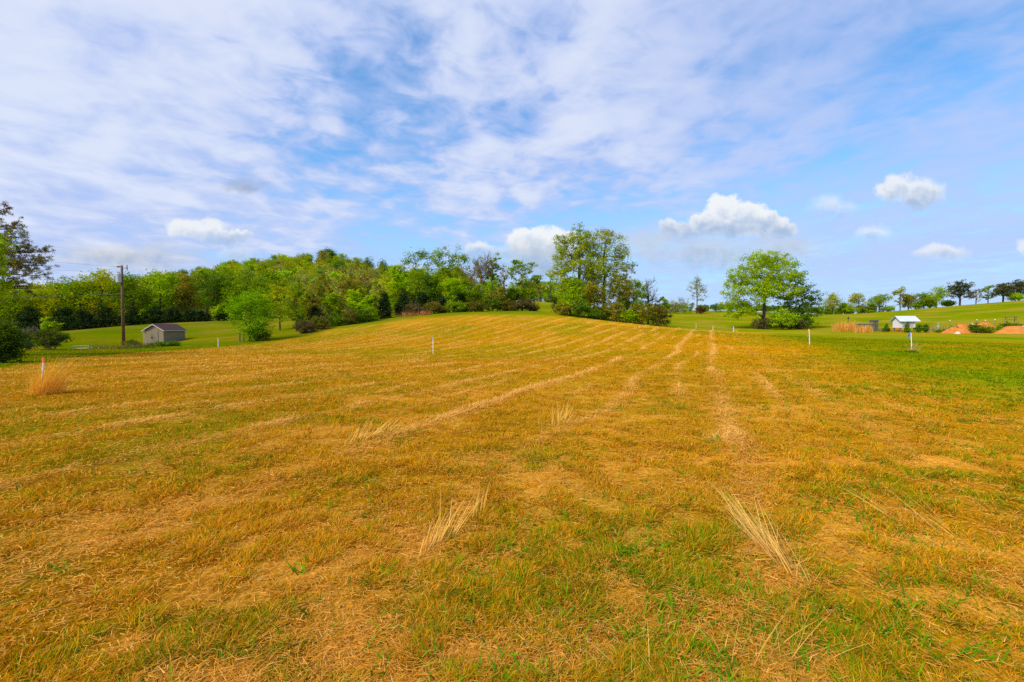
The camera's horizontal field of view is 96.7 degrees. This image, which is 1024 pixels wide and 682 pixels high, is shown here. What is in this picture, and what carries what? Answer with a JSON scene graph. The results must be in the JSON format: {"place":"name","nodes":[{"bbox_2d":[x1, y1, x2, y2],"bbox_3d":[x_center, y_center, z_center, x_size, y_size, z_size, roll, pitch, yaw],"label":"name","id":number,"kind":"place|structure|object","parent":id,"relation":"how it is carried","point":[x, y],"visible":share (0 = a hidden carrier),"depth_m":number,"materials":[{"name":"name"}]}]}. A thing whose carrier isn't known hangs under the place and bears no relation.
{"place":"outdoors","nodes":[
{"label":"outdoors","id":0,"kind":"place"},
{"bbox_2d":[0,300,1023,681],"bbox_3d":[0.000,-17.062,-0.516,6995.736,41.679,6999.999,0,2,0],"label":"ground","id":1,"kind":"structure","parent":0,"point":[204,334],"depth_m":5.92,"materials":[{"name":"plant"}]},
{"bbox_2d":[0,227,23,307],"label":"tree","id":2,"kind":"object","parent":1,"relation":"on","point":[3,274],"visible":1,"depth_m":24.53,"materials":[{"name":"green plant"}]},
{"bbox_2d":[0,286,41,325],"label":"tree","id":3,"kind":"object","parent":1,"relation":"on","point":[5,310],"visible":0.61,"depth_m":93.62,"materials":[{"name":"green plant"}]},
{"bbox_2d":[0,313,42,362],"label":"bush","id":4,"kind":"object","parent":1,"relation":"on","point":[10,341],"visible":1,"depth_m":20.37,"materials":[{"name":"green plant"}]},
{"bbox_2d":[15,305,43,331],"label":"cedar tree","id":5,"kind":"object","parent":1,"relation":"on","point":[28,317],"visible":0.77,"depth_m":92.32,"materials":[{"name":"green plant"}]},
{"bbox_2d":[0,200,59,303],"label":"pine tree","id":6,"kind":"object","parent":1,"relation":"on","point":[19,264],"visible":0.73,"depth_m":27.90,"materials":[{"name":"green plant"}]},
{"bbox_2d":[20,325,50,349],"bbox_3d":[-45.621,-0.238,43.030,4.071,2.643,3.495,0,2,0],"label":"bush","id":7,"kind":"object","parent":1,"relation":"on","point":[29,330],"visible":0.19,"depth_m":42.88,"materials":[{"name":"green plant"}]},
{"bbox_2d":[13,281,70,320],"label":"tree","id":8,"kind":"object","parent":1,"relation":"on","point":[46,303],"visible":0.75,"depth_m":95.44,"materials":[{"name":"green plant"}]},
{"bbox_2d":[1,351,98,394],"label":"dry grass clump","id":9,"kind":"object","parent":1,"relation":"on","point":[44,386],"visible":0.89,"depth_m":10.82,"materials":[{"name":"beige plant"}]},
{"bbox_2d":[39,317,64,329],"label":"tree","id":10,"kind":"object","parent":1,"relation":"on","point":[46,324],"visible":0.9,"depth_m":91.67,"materials":[{"name":"green plant"}]},
{"bbox_2d":[31,327,74,349],"bbox_3d":[-41.493,-0.184,40.951,3.286,2.371,2.711,0,2,0],"label":"bush","id":11,"kind":"object","parent":1,"relation":"on","point":[54,338],"visible":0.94,"depth_m":40.65,"materials":[{"name":"green plant"}]},
{"bbox_2d":[47,306,80,330],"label":"cedar tree","id":12,"kind":"object","parent":1,"relation":"on","point":[65,312],"visible":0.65,"depth_m":94.27,"materials":[{"name":"green plant"}]},
{"bbox_2d":[50,275,98,323],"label":"tree","id":13,"kind":"object","parent":1,"relation":"on","point":[67,291],"visible":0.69,"depth_m":97.66,"materials":[{"name":"green plant"}]},
{"bbox_2d":[62,302,97,329],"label":"cedar tree","id":14,"kind":"object","parent":1,"relation":"on","point":[83,321],"visible":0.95,"depth_m":95.09,"materials":[{"name":"green plant"}]},
{"bbox_2d":[69,268,125,326],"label":"tree","id":15,"kind":"object","parent":1,"relation":"on","point":[100,280],"visible":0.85,"depth_m":99.65,"materials":[{"name":"green plant"}]},
{"bbox_2d":[89,303,120,326],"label":"cedar tree","id":16,"kind":"object","parent":1,"relation":"on","point":[108,319],"visible":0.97,"depth_m":97.30,"materials":[{"name":"green plant"}]},
{"bbox_2d":[116,265,127,343],"bbox_3d":[-44.581,-3.895,51.686,1.655,9.522,0.780,0,2,0],"label":"utility pole","id":17,"kind":"object","parent":1,"relation":"on","point":[119,277],"visible":0.96,"depth_m":51.79,"materials":[{"name":"brown wood"}]},
{"bbox_2d":[114,304,143,324],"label":"cedar tree","id":18,"kind":"object","parent":1,"relation":"on","point":[130,316],"visible":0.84,"depth_m":99.15,"materials":[{"name":"green plant"}]},
{"bbox_2d":[103,271,161,312],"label":"tree","id":19,"kind":"object","parent":1,"relation":"on","point":[132,283],"visible":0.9,"depth_m":102.07,"materials":[{"name":"green plant"}]},
{"bbox_2d":[138,306,163,323],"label":"cedar tree","id":20,"kind":"object","parent":1,"relation":"on","point":[155,316],"visible":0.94,"depth_m":101.22,"materials":[{"name":"green plant"}]},
{"bbox_2d":[138,269,181,314],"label":"tree","id":21,"kind":"object","parent":1,"relation":"on","point":[162,290],"visible":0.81,"depth_m":104.88,"materials":[{"name":"green plant"}]},
{"bbox_2d":[141,324,187,344],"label":"garden shed","id":22,"kind":"structure","parent":1,"relation":"on","point":[162,332],"depth_m":68.26,"materials":[{"name":"beige"}]},
{"bbox_2d":[159,303,186,322],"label":"cedar tree","id":23,"kind":"object","parent":1,"relation":"on","point":[172,314],"visible":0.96,"depth_m":102.11,"materials":[{"name":"green plant"}]},
{"bbox_2d":[152,269,194,309],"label":"tree","id":24,"kind":"object","parent":1,"relation":"on","point":[172,277],"visible":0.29,"depth_m":110.59,"materials":[{"name":"green plant"}]},
{"bbox_2d":[167,270,200,311],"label":"tree","id":25,"kind":"object","parent":1,"relation":"on","point":[189,300],"visible":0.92,"depth_m":106.84,"materials":[{"name":"green plant"}]},
{"bbox_2d":[179,308,197,321],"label":"cedar tree","id":26,"kind":"object","parent":1,"relation":"on","point":[185,315],"visible":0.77,"depth_m":102.99,"materials":[{"name":"green plant"}]},
{"bbox_2d":[189,309,212,321],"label":"cedar tree","id":27,"kind":"object","parent":1,"relation":"on","point":[202,316],"visible":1,"depth_m":103.19,"materials":[{"name":"green plant"}]},
{"bbox_2d":[191,269,233,319],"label":"tree","id":28,"kind":"object","parent":1,"relation":"on","point":[211,301],"visible":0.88,"depth_m":106.66,"materials":[{"name":"green plant"}]},
{"bbox_2d":[219,273,256,309],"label":"tree","id":29,"kind":"object","parent":1,"relation":"on","point":[237,287],"visible":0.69,"depth_m":107.84,"materials":[{"name":"green plant"}]},
{"bbox_2d":[221,286,276,341],"bbox_3d":[-32.769,-3.309,56.741,6.621,7.099,5.250,-1,2,-19],"label":"tree","id":30,"kind":"object","parent":1,"relation":"on","point":[250,330],"visible":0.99,"depth_m":56.55,"materials":[{"name":"green plant"}]},
{"bbox_2d":[246,275,284,315],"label":"tree","id":31,"kind":"object","parent":1,"relation":"on","point":[265,287],"visible":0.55,"depth_m":110.51,"materials":[{"name":"green plant"}]},
{"bbox_2d":[262,280,294,329],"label":"tree","id":32,"kind":"object","parent":1,"relation":"on","point":[277,292],"visible":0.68,"depth_m":69.44,"materials":[{"name":"green plant"}]},
{"bbox_2d":[277,280,311,330],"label":"tree","id":33,"kind":"object","parent":1,"relation":"on","point":[297,315],"visible":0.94,"depth_m":65.47,"materials":[{"name":"green plant"}]},
{"bbox_2d":[0,249,593,324],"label":"woodland","id":34,"kind":"object","parent":1,"relation":"on","point":[304,270],"visible":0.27,"depth_m":146.50,"materials":[{"name":"green plant"}]},
{"bbox_2d":[292,319,316,332],"bbox_3d":[-28.641,-2.083,62.823,3.567,2.309,3.115,0,2,0],"label":"bush","id":35,"kind":"object","parent":1,"relation":"on","point":[306,327],"visible":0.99,"depth_m":62.42,"materials":[{"name":"green plant"}]},
{"bbox_2d":[298,287,320,316],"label":"tree","id":36,"kind":"object","parent":1,"relation":"on","point":[312,299],"visible":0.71,"depth_m":71.70,"materials":[{"name":"green plant"}]},
{"bbox_2d":[307,314,331,329],"bbox_3d":[-27.576,-2.675,64.973,3.711,2.480,3.402,0,2,0],"label":"bush","id":37,"kind":"object","parent":1,"relation":"on","point":[321,322],"visible":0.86,"depth_m":64.61,"materials":[{"name":"green plant"}]},
{"bbox_2d":[307,274,334,313],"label":"tree","id":38,"kind":"object","parent":1,"relation":"on","point":[322,288],"visible":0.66,"depth_m":79.24,"materials":[{"name":"green plant"}]},
{"bbox_2d":[317,292,344,317],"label":"tree","id":39,"kind":"object","parent":1,"relation":"on","point":[330,301],"visible":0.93,"depth_m":70.54,"materials":[{"name":"green plant"}]},
{"bbox_2d":[325,313,347,325],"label":"bush","id":40,"kind":"object","parent":1,"relation":"on","point":[333,321],"visible":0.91,"depth_m":67.61,"materials":[{"name":"green plant"}]},
{"bbox_2d":[337,310,359,323],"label":"bush","id":41,"kind":"object","parent":1,"relation":"on","point":[350,316],"visible":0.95,"depth_m":68.49,"materials":[{"name":"green plant"}]},
{"bbox_2d":[335,272,368,311],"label":"tree","id":42,"kind":"object","parent":1,"relation":"on","point":[348,282],"visible":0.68,"depth_m":81.09,"materials":[{"name":"green plant"}]},
{"bbox_2d":[342,287,368,311],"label":"tree","id":43,"kind":"object","parent":1,"relation":"on","point":[355,304],"visible":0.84,"depth_m":72.19,"materials":[{"name":"green plant"}]},
{"bbox_2d":[362,305,381,321],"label":"bush","id":44,"kind":"object","parent":1,"relation":"on","point":[369,308],"visible":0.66,"depth_m":70.60,"materials":[{"name":"green plant"}]},
{"bbox_2d":[367,278,387,309],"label":"tree","id":45,"kind":"object","parent":1,"relation":"on","point":[378,292],"visible":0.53,"depth_m":83.38,"materials":[{"name":"green plant"}]},
{"bbox_2d":[374,290,393,318],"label":"cedar tree","id":46,"kind":"object","parent":1,"relation":"on","point":[385,306],"visible":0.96,"depth_m":74.35,"materials":[{"name":"green plant"}]},
{"bbox_2d":[384,264,409,315],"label":"tree","id":47,"kind":"object","parent":1,"relation":"on","point":[396,284],"visible":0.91,"depth_m":83.33,"materials":[{"name":"green plant"}]},
{"bbox_2d":[393,289,412,315],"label":"cedar tree","id":48,"kind":"object","parent":1,"relation":"on","point":[403,300],"visible":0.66,"depth_m":77.26,"materials":[{"name":"green plant"}]},
{"bbox_2d":[397,302,428,314],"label":"bush","id":49,"kind":"object","parent":1,"relation":"on","point":[414,307],"visible":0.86,"depth_m":75.49,"materials":[{"name":"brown plant"}]},
{"bbox_2d":[399,247,441,294],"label":"tree","id":50,"kind":"object","parent":1,"relation":"on","point":[422,254],"visible":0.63,"depth_m":87.04,"materials":[{"name":"green plant"}]},
{"bbox_2d":[414,290,431,313],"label":"cedar tree","id":51,"kind":"object","parent":1,"relation":"on","point":[422,298],"visible":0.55,"depth_m":79.27,"materials":[{"name":"green plant"}]},
{"bbox_2d":[420,272,443,306],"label":"tree","id":52,"kind":"object","parent":1,"relation":"on","point":[430,287],"visible":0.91,"depth_m":82.10,"materials":[{"name":"green plant"}]},
{"bbox_2d":[424,300,445,313],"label":"bush","id":53,"kind":"object","parent":1,"relation":"on","point":[437,307],"visible":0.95,"depth_m":76.10,"materials":[{"name":"green plant"}]},
{"bbox_2d":[428,244,474,310],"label":"tree","id":54,"kind":"object","parent":1,"relation":"on","point":[447,269],"visible":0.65,"depth_m":87.01,"materials":[{"name":"green plant"}]},
{"bbox_2d":[419,493,484,555],"bbox_3d":[-0.441,1.325,3.468,0.489,0.403,0.746,0,2,0],"label":"straw clump","id":55,"kind":"object","parent":1,"relation":"on","point":[436,535],"visible":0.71,"depth_m":3.45,"materials":[{"name":"beige plant"}]},
{"bbox_2d":[437,276,467,302],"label":"tree","id":56,"kind":"object","parent":1,"relation":"on","point":[453,287],"visible":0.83,"depth_m":80.91,"materials":[{"name":"green plant"}]},
{"bbox_2d":[443,300,468,311],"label":"bush","id":57,"kind":"object","parent":1,"relation":"on","point":[453,306],"visible":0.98,"depth_m":77.15,"materials":[{"name":"green plant"}]},
{"bbox_2d":[461,282,489,310],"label":"tree","id":58,"kind":"object","parent":1,"relation":"on","point":[477,290],"visible":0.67,"depth_m":80.11,"materials":[{"name":"green plant"}]},
{"bbox_2d":[462,299,488,311],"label":"bush","id":59,"kind":"object","parent":1,"relation":"on","point":[474,305],"visible":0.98,"depth_m":77.20,"materials":[{"name":"green plant"}]},
{"bbox_2d":[460,251,495,289],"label":"bare tree","id":60,"kind":"object","parent":1,"relation":"on","point":[484,271],"visible":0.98,"depth_m":86.13,"materials":[{"name":"grey plant"}]},
{"bbox_2d":[486,253,500,292],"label":"tree","id":61,"kind":"object","parent":1,"relation":"on","point":[494,274],"visible":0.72,"depth_m":88.21,"materials":[{"name":"green plant"}]},
{"bbox_2d":[481,297,506,310],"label":"bush","id":62,"kind":"object","parent":1,"relation":"on","point":[492,303],"visible":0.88,"depth_m":78.37,"materials":[{"name":"green plant"}]},
{"bbox_2d":[486,284,508,310],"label":"tree","id":63,"kind":"object","parent":1,"relation":"on","point":[500,289],"visible":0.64,"depth_m":80.23,"materials":[{"name":"green plant"}]},
{"bbox_2d":[496,298,519,310],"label":"bush","id":64,"kind":"object","parent":1,"relation":"on","point":[509,306],"visible":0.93,"depth_m":78.19,"materials":[{"name":"green plant"}]},
{"bbox_2d":[0,314,1023,681],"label":"straw","id":65,"kind":"object","parent":1,"relation":"on","point":[232,676],"visible":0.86,"depth_m":3.15,"materials":[{"name":"beige plant"}]},
{"bbox_2d":[502,287,524,310],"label":"tree","id":66,"kind":"object","parent":1,"relation":"on","point":[515,294],"visible":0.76,"depth_m":80.78,"materials":[{"name":"green plant"}]},
{"bbox_2d":[503,259,542,310],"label":"tree","id":67,"kind":"object","parent":1,"relation":"on","point":[525,283],"visible":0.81,"depth_m":83.33,"materials":[{"name":"green plant"}]},
{"bbox_2d":[513,297,535,310],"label":"bush","id":68,"kind":"object","parent":1,"relation":"on","point":[524,305],"visible":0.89,"depth_m":78.08,"materials":[{"name":"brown plant"}]},
{"bbox_2d":[543,269,555,302],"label":"tree","id":69,"kind":"object","parent":1,"relation":"on","point":[550,286],"visible":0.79,"depth_m":171.03,"materials":[{"name":"green plant"}]},
{"bbox_2d":[553,301,577,315],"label":"bush","id":70,"kind":"object","parent":1,"relation":"on","point":[563,311],"visible":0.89,"depth_m":72.36,"materials":[{"name":"green plant"}]},
{"bbox_2d":[555,277,587,315],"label":"tree","id":71,"kind":"object","parent":1,"relation":"on","point":[572,300],"visible":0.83,"depth_m":72.91,"materials":[{"name":"green plant"}]},
{"bbox_2d":[549,222,608,314],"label":"tree","id":72,"kind":"object","parent":1,"relation":"on","point":[574,263],"visible":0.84,"depth_m":74.89,"materials":[{"name":"green plant"}]},
{"bbox_2d":[566,302,594,317],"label":"bush","id":73,"kind":"object","parent":1,"relation":"on","point":[580,308],"visible":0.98,"depth_m":71.33,"materials":[{"name":"green plant"}]},
{"bbox_2d":[578,279,612,317],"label":"tree","id":74,"kind":"object","parent":1,"relation":"on","point":[592,290],"visible":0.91,"depth_m":72.06,"materials":[{"name":"green plant"}]},
{"bbox_2d":[584,306,611,318],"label":"bush","id":75,"kind":"object","parent":1,"relation":"on","point":[596,313],"visible":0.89,"depth_m":71.24,"materials":[{"name":"green plant"}]},
{"bbox_2d":[579,226,631,307],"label":"tree","id":76,"kind":"object","parent":1,"relation":"on","point":[608,233],"visible":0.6,"depth_m":76.05,"materials":[{"name":"green plant"}]},
{"bbox_2d":[600,301,627,320],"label":"bush","id":77,"kind":"object","parent":1,"relation":"on","point":[616,311],"visible":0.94,"depth_m":70.46,"materials":[{"name":"green plant"}]},
{"bbox_2d":[604,271,635,309],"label":"tree","id":78,"kind":"object","parent":1,"relation":"on","point":[624,292],"visible":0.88,"depth_m":73.24,"materials":[{"name":"green plant"}]},
{"bbox_2d":[618,309,637,322],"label":"bush","id":79,"kind":"object","parent":1,"relation":"on","point":[630,314],"visible":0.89,"depth_m":70.24,"materials":[{"name":"green plant"}]},
{"bbox_2d":[619,258,637,297],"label":"tree","id":80,"kind":"object","parent":1,"relation":"on","point":[630,268],"visible":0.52,"depth_m":77.46,"materials":[{"name":"green plant"}]},
{"bbox_2d":[616,278,648,322],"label":"tree","id":81,"kind":"object","parent":1,"relation":"on","point":[638,292],"visible":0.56,"depth_m":74.06,"materials":[{"name":"green plant"}]},
{"bbox_2d":[626,302,654,323],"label":"bush","id":82,"kind":"object","parent":1,"relation":"on","point":[637,308],"visible":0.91,"depth_m":70.58,"materials":[{"name":"green plant"}]},
{"bbox_2d":[638,277,660,324],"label":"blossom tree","id":83,"kind":"object","parent":1,"relation":"on","point":[648,299],"visible":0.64,"depth_m":75.24,"materials":[{"name":"green plant"}]},
{"bbox_2d":[644,305,671,325],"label":"bush","id":84,"kind":"object","parent":1,"relation":"on","point":[660,314],"visible":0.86,"depth_m":70.52,"materials":[{"name":"green plant"}]},
{"bbox_2d":[686,273,708,312],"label":"tree","id":85,"kind":"object","parent":1,"relation":"on","point":[696,289],"visible":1,"depth_m":147.16,"materials":[{"name":"green plant"}]},
{"bbox_2d":[641,302,883,314],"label":"woodland","id":86,"kind":"object","parent":1,"relation":"on","point":[716,307],"visible":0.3,"depth_m":454.75,"materials":[{"name":"green plant"}]},
{"bbox_2d":[749,318,778,328],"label":"bush","id":87,"kind":"object","parent":1,"relation":"on","point":[760,323],"visible":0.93,"depth_m":89.66,"materials":[{"name":"green plant"}]},
{"bbox_2d":[717,248,811,327],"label":"tree","id":88,"kind":"object","parent":1,"relation":"on","point":[776,284],"visible":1,"depth_m":91.19,"materials":[{"name":"green plant"}]},
{"bbox_2d":[713,488,820,583],"bbox_3d":[1.768,1.319,3.377,0.587,0.410,1.355,0,2,0],"label":"straw clump","id":89,"kind":"object","parent":1,"relation":"on","point":[764,540],"visible":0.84,"depth_m":3.24,"materials":[{"name":"beige plant"}]},
{"bbox_2d":[765,308,803,329],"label":"bush","id":90,"kind":"object","parent":1,"relation":"on","point":[782,318],"visible":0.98,"depth_m":87.06,"materials":[{"name":"green plant"}]},
{"bbox_2d":[710,591,876,671],"bbox_3d":[1.342,1.390,2.175,0.749,0.358,0.364,0,2,0],"label":"straw clump","id":91,"kind":"object","parent":1,"relation":"on","point":[760,651],"visible":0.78,"depth_m":2.19,"materials":[{"name":"beige plant"}]},
{"bbox_2d":[772,280,827,328],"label":"tree","id":92,"kind":"object","parent":1,"relation":"on","point":[805,304],"visible":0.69,"depth_m":91.15,"materials":[{"name":"green plant"}]},
{"bbox_2d":[822,292,842,314],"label":"tree","id":93,"kind":"object","parent":1,"relation":"on","point":[831,299],"visible":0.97,"depth_m":156.78,"materials":[{"name":"green plant"}]},
{"bbox_2d":[831,320,855,331],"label":"dry grass clump","id":94,"kind":"object","parent":1,"relation":"on","point":[840,327],"visible":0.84,"depth_m":73.67,"materials":[{"name":"plant"}]},
{"bbox_2d":[847,292,869,312],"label":"tree","id":95,"kind":"object","parent":1,"relation":"on","point":[859,296],"visible":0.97,"depth_m":157.07,"materials":[{"name":"green plant"}]},
{"bbox_2d":[867,292,893,311],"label":"tree","id":96,"kind":"object","parent":1,"relation":"on","point":[878,301],"visible":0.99,"depth_m":157.13,"materials":[{"name":"green plant"}]},
{"bbox_2d":[841,483,952,535],"bbox_3d":[3.155,1.335,3.779,0.218,0.357,0.803,-1,2,-36],"label":"straw clump","id":97,"kind":"object","parent":1,"relation":"on","point":[909,511],"visible":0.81,"depth_m":3.68,"materials":[{"name":"beige plant"}]},
{"bbox_2d":[889,316,920,331],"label":"shed","id":98,"kind":"structure","parent":1,"relation":"on","point":[898,321],"depth_m":72.00,"materials":[{"name":"white paint"}]},
{"bbox_2d":[913,292,936,308],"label":"tree","id":99,"kind":"object","parent":1,"relation":"on","point":[923,298],"visible":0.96,"depth_m":156.85,"materials":[{"name":"green plant"}]},
{"bbox_2d":[926,285,950,307],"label":"tree","id":100,"kind":"object","parent":1,"relation":"on","point":[939,294],"visible":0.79,"depth_m":156.97,"materials":[{"name":"green plant"}]},
{"bbox_2d":[941,324,981,332],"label":"clay mound","id":101,"kind":"object","parent":1,"relation":"on","point":[962,328],"visible":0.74,"depth_m":67.41,"materials":[{"name":"orange soil"}]},
{"bbox_2d":[946,279,977,305],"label":"tree","id":102,"kind":"object","parent":1,"relation":"on","point":[954,289],"visible":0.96,"depth_m":155.90,"materials":[{"name":"green plant"}]},
{"bbox_2d":[991,283,1014,301],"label":"tree","id":103,"kind":"object","parent":1,"relation":"on","point":[1004,290],"visible":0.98,"depth_m":158.93,"materials":[{"name":"green plant"}]},
{"bbox_2d":[990,326,1023,333],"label":"clay mound","id":104,"kind":"object","parent":1,"relation":"on","point":[1012,330],"visible":0.85,"depth_m":65.09,"materials":[{"name":"orange soil"}]},
{"bbox_2d":[1007,279,1023,300],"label":"tree","id":105,"kind":"object","parent":1,"relation":"on","point":[1019,286],"visible":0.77,"depth_m":159.78,"materials":[{"name":"green plant"}]},
{"bbox_2d":[0,0,1023,313],"label":"sky","id":106,"kind":"structure","parent":0,"point":[877,146],"materials":[{"name":"blue"}]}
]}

